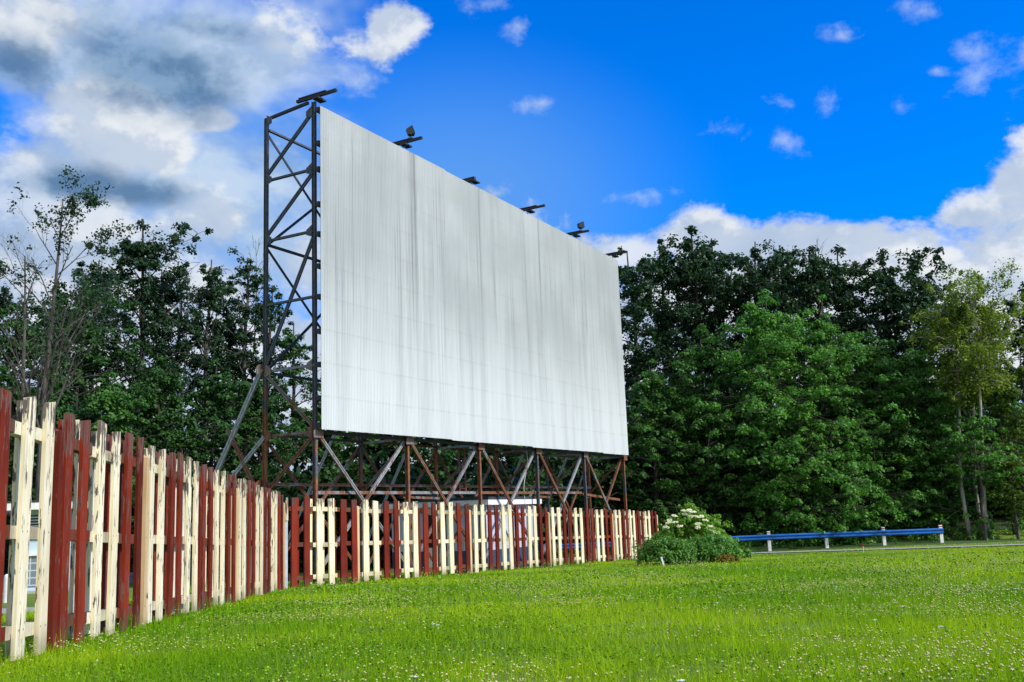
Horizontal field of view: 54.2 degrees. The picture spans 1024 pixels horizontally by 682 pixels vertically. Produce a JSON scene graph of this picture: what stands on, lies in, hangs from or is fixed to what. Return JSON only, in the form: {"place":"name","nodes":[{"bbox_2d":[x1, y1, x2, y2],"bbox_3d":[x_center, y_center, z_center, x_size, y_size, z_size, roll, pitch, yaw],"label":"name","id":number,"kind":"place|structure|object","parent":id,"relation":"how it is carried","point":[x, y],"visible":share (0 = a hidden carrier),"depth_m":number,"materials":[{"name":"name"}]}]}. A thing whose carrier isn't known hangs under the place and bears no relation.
{"place":"outdoors","nodes":[
{"label":"outdoors","id":0,"kind":"place"},
{"bbox_2d":[2,603,130,613],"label":"path","id":1,"kind":"structure","parent":0,"point":[27,608],"depth_m":16.73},
{"bbox_2d":[0,0,1023,482],"label":"sky","id":2,"kind":"structure","parent":0,"point":[862,127],"materials":[{"name":"blue"}]},
{"bbox_2d":[0,506,1023,681],"bbox_3d":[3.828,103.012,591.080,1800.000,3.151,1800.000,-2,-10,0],"label":"lawn","id":3,"kind":"structure","parent":0,"point":[30,600],"depth_m":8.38,"materials":[{"name":"plant"}]},
{"bbox_2d":[3,574,7,602],"bbox_3d":[-10.399,5.196,20.624,0.149,0.775,0.149,-2,-10,0],"label":"bollard","id":4,"kind":"object","parent":3,"relation":"on","point":[5,588],"visible":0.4,"depth_m":20.57,"materials":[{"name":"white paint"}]},
{"bbox_2d":[0,258,50,485],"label":"broadleaf tree","id":5,"kind":"object","parent":3,"relation":"on","point":[4,290],"visible":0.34,"depth_m":41.12,"materials":[{"name":"green plant"}]},
{"bbox_2d":[0,301,125,574],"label":"broadleaf tree","id":6,"kind":"object","parent":3,"relation":"on","point":[7,347],"visible":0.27,"depth_m":39.77,"materials":[{"name":"green plant"}]},
{"bbox_2d":[3,499,132,593],"bbox_3d":[-17.282,6.574,31.096,9.600,2.807,10.200,0,-10,-14],"label":"booth","id":7,"kind":"object","parent":3,"relation":"on","point":[31,583],"visible":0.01,"depth_m":27.86,"materials":[{"name":"white paint"}]},
{"bbox_2d":[30,515,38,526],"bbox_3d":[-13.222,5.211,28.072,0.730,0.670,0.062,0,-10,-14],"label":"window","id":8,"kind":"structure","parent":7,"relation":"in","point":[34,518],"depth_m":28.04,"materials":[{"name":"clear glass"}]},
{"bbox_2d":[0,164,138,499],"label":"bare tree","id":9,"kind":"object","parent":3,"relation":"on","point":[93,202],"visible":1,"depth_m":34.64,"materials":[{"name":"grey plant"}]},
{"bbox_2d":[4,365,134,560],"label":"broadleaf tree","id":10,"kind":"object","parent":3,"relation":"on","point":[63,406],"visible":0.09,"depth_m":37.43,"materials":[{"name":"green plant"}]},
{"bbox_2d":[19,271,152,489],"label":"broadleaf tree","id":11,"kind":"object","parent":3,"relation":"on","point":[97,364],"visible":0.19,"depth_m":42.65,"materials":[{"name":"green plant"}]},
{"bbox_2d":[11,370,185,568],"bbox_3d":[-15.430,5.441,38.115,5.446,8.598,6.418,-2,-10,0],"label":"broadleaf tree","id":12,"kind":"object","parent":3,"relation":"on","point":[106,398],"visible":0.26,"depth_m":37.74,"materials":[{"name":"green plant"}]},
{"bbox_2d":[45,219,225,571],"bbox_3d":[-17.779,2.477,45.583,8.978,17.095,6.271,-2,-10,0],"label":"broadleaf tree","id":13,"kind":"object","parent":3,"relation":"on","point":[134,254],"visible":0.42,"depth_m":46.80,"materials":[{"name":"green plant"}]},
{"bbox_2d":[0,388,287,660],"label":"wooden fence","id":14,"kind":"object","parent":3,"relation":"on","point":[100,537],"visible":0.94,"depth_m":9.67,"materials":[{"name":"red paint"}]},
{"bbox_2d":[111,353,221,566],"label":"broadleaf tree","id":15,"kind":"object","parent":3,"relation":"on","point":[156,377],"visible":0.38,"depth_m":40.88,"materials":[{"name":"green plant"}]},
{"bbox_2d":[139,359,296,576],"bbox_3d":[-13.041,5.518,42.592,7.661,9.621,5.288,-2,-10,0],"label":"broadleaf tree","id":16,"kind":"object","parent":3,"relation":"on","point":[211,390],"visible":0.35,"depth_m":42.70,"materials":[{"name":"green plant"}]},
{"bbox_2d":[131,380,326,572],"bbox_3d":[-11.845,5.982,43.437,7.256,8.815,6.188,-2,-10,0],"label":"broadleaf tree","id":17,"kind":"object","parent":3,"relation":"on","point":[274,470],"visible":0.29,"depth_m":43.66,"materials":[{"name":"green plant"}]},
{"bbox_2d":[234,323,344,565],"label":"broadleaf tree","id":18,"kind":"object","parent":3,"relation":"on","point":[295,350],"visible":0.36,"depth_m":50.25,"materials":[{"name":"green plant"}]},
{"bbox_2d":[273,392,419,570],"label":"broadleaf tree","id":19,"kind":"object","parent":3,"relation":"on","point":[330,475],"visible":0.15,"depth_m":48.96,"materials":[{"name":"green plant"}]},
{"bbox_2d":[339,435,469,518],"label":"broadleaf tree","id":20,"kind":"object","parent":3,"relation":"on","point":[425,456],"visible":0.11,"depth_m":50.74,"materials":[{"name":"green plant"}]},
{"bbox_2d":[184,88,628,582],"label":"screen tower","id":21,"kind":"structure","parent":3,"relation":"on","point":[453,307],"depth_m":32.21,"materials":[{"name":"metal"}]},
{"bbox_2d":[371,495,541,569],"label":"shed","id":22,"kind":"structure","parent":3,"relation":"on","point":[518,501],"depth_m":35.72,"materials":[{"name":"white"}]},
{"bbox_2d":[429,548,440,566],"bbox_3d":[-2.700,7.714,35.639,0.650,0.700,0.013,-7,-11,28],"label":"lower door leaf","id":23,"kind":"structure","parent":22,"relation":"in","point":[430,549],"depth_m":35.72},
{"bbox_2d":[288,496,658,587],"bbox_3d":[0.717,6.465,32.253,0.172,2.940,24.456,-7,-11,26],"label":"wooden fence","id":24,"kind":"object","parent":3,"relation":"on","point":[622,543],"visible":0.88,"depth_m":27.35,"materials":[{"name":"red paint"}]},
{"bbox_2d":[0,541,1023,681],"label":"clover","id":25,"kind":"object","parent":3,"relation":"on","point":[516,645],"depth_m":8.54,"materials":[{"name":"green plant"}]},
{"bbox_2d":[632,534,707,565],"bbox_3d":[4.568,6.102,29.011,2.034,1.040,1.710,3,-11,-29],"label":"shrub","id":26,"kind":"object","parent":3,"relation":"on","point":[669,549],"visible":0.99,"depth_m":28.66,"materials":[{"name":"green plant"}]},
{"bbox_2d":[650,502,743,562],"bbox_3d":[5.570,5.930,30.915,3.210,2.000,2.292,-2,-10,0],"label":"flowering shrub","id":27,"kind":"object","parent":3,"relation":"on","point":[691,523],"visible":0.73,"depth_m":30.58,"materials":[{"name":"green plant"}]},
{"bbox_2d":[686,531,742,562],"bbox_3d":[5.918,6.133,29.494,1.795,1.101,1.500,-2,-10,0],"label":"shrub","id":28,"kind":"object","parent":3,"relation":"on","point":[717,545],"visible":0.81,"depth_m":29.27,"materials":[{"name":"green plant"}]},
{"bbox_2d":[713,554,739,562],"bbox_3d":[6.148,6.290,28.842,0.686,0.409,0.703,7,-13,-43],"label":"shrub","id":29,"kind":"object","parent":3,"relation":"on","point":[726,558],"visible":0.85,"depth_m":28.68,"materials":[{"name":"brown plant"}]},
{"bbox_2d":[556,516,1023,558],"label":"weeds","id":30,"kind":"object","parent":3,"relation":"on","point":[748,551],"visible":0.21,"depth_m":56.74,"materials":[{"name":"green plant"}]},
{"bbox_2d":[926,296,1019,531],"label":"poplar tree","id":31,"kind":"object","parent":3,"relation":"on","point":[977,505],"visible":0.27,"depth_m":59.33,"materials":[{"name":"green plant"}]},
{"bbox_2d":[964,385,1023,534],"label":"maple tree","id":32,"kind":"object","parent":3,"relation":"on","point":[1000,413],"visible":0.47,"depth_m":59.51,"materials":[{"name":"green plant"}]},
{"bbox_2d":[544,539,1023,558],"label":"verge","id":33,"kind":"structure","parent":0,"point":[859,545],"depth_m":55.61,"materials":[{"name":"green plant"}]},
{"bbox_2d":[424,437,539,497],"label":"broadleaf tree","id":34,"kind":"object","parent":33,"relation":"on","point":[469,471],"visible":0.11,"depth_m":55.04,"materials":[{"name":"green plant"}]},
{"bbox_2d":[441,441,561,557],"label":"broadleaf tree","id":35,"kind":"object","parent":33,"relation":"on","point":[516,459],"visible":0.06,"depth_m":57.02,"materials":[{"name":"green plant"}]},
{"bbox_2d":[499,445,636,557],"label":"broadleaf tree","id":36,"kind":"object","parent":33,"relation":"on","point":[555,501],"visible":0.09,"depth_m":58.65,"materials":[{"name":"green plant"}]},
{"bbox_2d":[538,525,943,559],"bbox_3d":[10.300,11.345,55.029,26.866,1.464,0.238,-2,-10,0],"label":"guardrail","id":37,"kind":"object","parent":33,"relation":"on","point":[883,533],"visible":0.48,"depth_m":55.00,"materials":[{"name":"blue metal"}]},
{"bbox_2d":[712,393,891,546],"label":"maple tree","id":38,"kind":"object","parent":33,"relation":"on","point":[800,429],"visible":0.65,"depth_m":57.24,"materials":[{"name":"green plant"}]},
{"bbox_2d":[747,425,962,543],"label":"maple tree","id":39,"kind":"object","parent":33,"relation":"on","point":[852,448],"visible":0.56,"depth_m":57.32,"materials":[{"name":"green plant"}]},
{"bbox_2d":[898,285,1010,539],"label":"poplar tree","id":40,"kind":"object","parent":33,"relation":"on","point":[949,327],"visible":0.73,"depth_m":58.60,"materials":[{"name":"green plant"}]},
{"bbox_2d":[911,437,997,538],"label":"maple tree","id":41,"kind":"object","parent":33,"relation":"on","point":[942,491],"visible":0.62,"depth_m":58.74,"materials":[{"name":"green plant"}]},
{"bbox_2d":[909,257,1023,539],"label":"poplar tree","id":42,"kind":"object","parent":33,"relation":"on","point":[980,287],"visible":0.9,"depth_m":58.00,"materials":[{"name":"green plant"}]},
{"bbox_2d":[927,412,1023,539],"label":"maple tree","id":43,"kind":"object","parent":33,"relation":"on","point":[992,458],"visible":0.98,"depth_m":56.78,"materials":[{"name":"green plant"}]},
{"bbox_2d":[986,446,1023,538],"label":"maple tree","id":44,"kind":"object","parent":33,"relation":"on","point":[1014,505],"visible":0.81,"depth_m":56.49,"materials":[{"name":"green plant"}]},
{"bbox_2d":[568,513,1023,552],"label":"woodland floor","id":45,"kind":"structure","parent":0,"point":[1002,523],"depth_m":62.03,"materials":[{"name":"green plant"}]},
{"bbox_2d":[0,279,124,481],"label":"broadleaf tree","id":46,"kind":"object","parent":45,"relation":"on","point":[62,286],"visible":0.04,"depth_m":47.43,"materials":[{"name":"green plant"}]},
{"bbox_2d":[0,260,185,429],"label":"broadleaf tree","id":47,"kind":"object","parent":45,"relation":"on","point":[80,264],"visible":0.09,"depth_m":48.70,"materials":[{"name":"green plant"}]},
{"bbox_2d":[108,269,203,490],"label":"broadleaf tree","id":48,"kind":"object","parent":45,"relation":"on","point":[169,296],"visible":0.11,"depth_m":49.41,"materials":[{"name":"green plant"}]},
{"bbox_2d":[163,276,216,463],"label":"broadleaf tree","id":49,"kind":"object","parent":45,"relation":"on","point":[179,321],"visible":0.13,"depth_m":50.73,"materials":[{"name":"green plant"}]},
{"bbox_2d":[168,271,219,453],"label":"dead tree","id":50,"kind":"object","parent":45,"relation":"on","point":[189,350],"visible":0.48,"depth_m":49.73,"materials":[{"name":"plant"}]},
{"bbox_2d":[160,260,254,469],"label":"broadleaf tree","id":51,"kind":"object","parent":45,"relation":"on","point":[213,281],"visible":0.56,"depth_m":50.51,"materials":[{"name":"green plant"}]},
{"bbox_2d":[165,313,290,572],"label":"broadleaf tree","id":52,"kind":"object","parent":45,"relation":"on","point":[230,343],"visible":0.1,"depth_m":51.92,"materials":[{"name":"green plant"}]},
{"bbox_2d":[195,246,287,477],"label":"broadleaf tree","id":53,"kind":"object","parent":45,"relation":"on","point":[246,309],"visible":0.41,"depth_m":51.65,"materials":[{"name":"green plant"}]},
{"bbox_2d":[240,236,271,520],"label":"dead tree","id":54,"kind":"object","parent":45,"relation":"on","point":[256,302],"visible":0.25,"depth_m":53.98,"materials":[{"name":"plant"}]},
{"bbox_2d":[221,285,303,482],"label":"broadleaf tree","id":55,"kind":"object","parent":45,"relation":"on","point":[278,295],"visible":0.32,"depth_m":52.57,"materials":[{"name":"green plant"}]},
{"bbox_2d":[318,433,463,554],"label":"broadleaf tree","id":56,"kind":"object","parent":45,"relation":"on","point":[378,465],"visible":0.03,"depth_m":53.37,"materials":[{"name":"green plant"}]},
{"bbox_2d":[526,404,659,550],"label":"broadleaf tree","id":57,"kind":"object","parent":45,"relation":"on","point":[598,502],"visible":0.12,"depth_m":60.14,"materials":[{"name":"green plant"}]},
{"bbox_2d":[190,363,1023,576],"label":"woodland","id":58,"kind":"object","parent":45,"relation":"on","point":[490,479],"visible":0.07,"depth_m":48.23,"materials":[{"name":"green plant"}]},
{"bbox_2d":[563,358,721,540],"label":"maple tree","id":59,"kind":"object","parent":45,"relation":"on","point":[647,384],"visible":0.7,"depth_m":60.10,"materials":[{"name":"green plant"}]},
{"bbox_2d":[559,246,762,530],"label":"broadleaf tree","id":60,"kind":"object","parent":45,"relation":"on","point":[635,311],"visible":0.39,"depth_m":66.63,"materials":[{"name":"green plant"}]},
{"bbox_2d":[620,233,739,518],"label":"broadleaf tree","id":61,"kind":"object","parent":45,"relation":"on","point":[664,253],"visible":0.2,"depth_m":70.23,"materials":[{"name":"green plant"}]},
{"bbox_2d":[644,225,787,514],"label":"broadleaf tree","id":62,"kind":"object","parent":45,"relation":"on","point":[698,260],"visible":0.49,"depth_m":68.61,"materials":[{"name":"green plant"}]},
{"bbox_2d":[629,323,815,534],"bbox_3d":[11.750,5.732,62.253,9.956,13.658,13.420,0,-10,-11],"label":"maple tree","id":63,"kind":"object","parent":45,"relation":"on","point":[727,510],"visible":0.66,"depth_m":60.90,"materials":[{"name":"green plant"}]},
{"bbox_2d":[680,238,789,525],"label":"broadleaf tree","id":64,"kind":"object","parent":45,"relation":"on","point":[712,243],"visible":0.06,"depth_m":72.21,"materials":[{"name":"green plant"}]},
{"bbox_2d":[629,289,918,546],"bbox_3d":[15.076,4.485,59.515,13.192,15.501,17.481,6,-13,-39],"label":"maple tree","id":65,"kind":"object","parent":45,"relation":"on","point":[767,326],"visible":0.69,"depth_m":58.80,"materials":[{"name":"green plant"}]},
{"bbox_2d":[689,242,866,509],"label":"broadleaf tree","id":66,"kind":"object","parent":45,"relation":"on","point":[777,264],"visible":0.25,"depth_m":67.42,"materials":[{"name":"green plant"}]},
{"bbox_2d":[727,239,853,501],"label":"broadleaf tree","id":67,"kind":"object","parent":45,"relation":"on","point":[790,277],"visible":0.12,"depth_m":70.22,"materials":[{"name":"green plant"}]},
{"bbox_2d":[705,245,919,497],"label":"broadleaf tree","id":68,"kind":"object","parent":45,"relation":"on","point":[815,259],"visible":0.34,"depth_m":67.97,"materials":[{"name":"green plant"}]},
{"bbox_2d":[816,239,830,312],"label":"dead tree","id":69,"kind":"object","parent":45,"relation":"on","point":[825,257],"visible":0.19,"depth_m":71.32,"materials":[{"name":"plant"}]},
{"bbox_2d":[705,294,962,532],"bbox_3d":[18.889,4.542,60.929,15.602,15.261,12.171,-2,-10,0],"label":"maple tree","id":70,"kind":"object","parent":45,"relation":"on","point":[820,332],"visible":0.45,"depth_m":60.20,"materials":[{"name":"green plant"}]},
{"bbox_2d":[740,244,939,430],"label":"broadleaf tree","id":71,"kind":"object","parent":45,"relation":"on","point":[840,250],"visible":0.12,"depth_m":71.02,"materials":[{"name":"green plant"}]},
{"bbox_2d":[819,329,992,529],"bbox_3d":[23.408,5.717,61.483,10.991,13.179,9.775,-2,-10,0],"label":"maple tree","id":72,"kind":"object","parent":45,"relation":"on","point":[877,365],"visible":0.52,"depth_m":60.19,"materials":[{"name":"green plant"}]},
{"bbox_2d":[800,246,1016,496],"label":"broadleaf tree","id":73,"kind":"object","parent":45,"relation":"on","point":[886,283],"visible":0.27,"depth_m":67.42,"materials":[{"name":"green plant"}]},
{"bbox_2d":[864,342,993,528],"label":"maple tree","id":74,"kind":"object","parent":45,"relation":"on","point":[914,358],"visible":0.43,"depth_m":61.19,"materials":[{"name":"green plant"}]},
{"bbox_2d":[856,261,1015,508],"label":"broadleaf tree","id":75,"kind":"object","parent":45,"relation":"on","point":[922,300],"visible":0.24,"depth_m":65.73,"materials":[{"name":"green plant"}]},
{"bbox_2d":[950,372,1023,524],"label":"maple tree","id":76,"kind":"object","parent":45,"relation":"on","point":[1015,409],"visible":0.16,"depth_m":63.26,"materials":[{"name":"green plant"}]},
{"bbox_2d":[982,281,1023,408],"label":"broadleaf tree","id":77,"kind":"object","parent":45,"relation":"on","point":[1019,331],"visible":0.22,"depth_m":69.30,"materials":[{"name":"green plant"}]},
{"bbox_2d":[983,352,1023,478],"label":"maple tree","id":78,"kind":"object","parent":45,"relation":"on","point":[1020,379],"visible":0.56,"depth_m":59.11,"materials":[{"name":"green plant"}]},
{"bbox_2d":[600,544,1023,558],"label":"road","id":79,"kind":"structure","parent":0,"point":[890,548],"depth_m":39.33,"materials":[{"name":"grey asphalt"}]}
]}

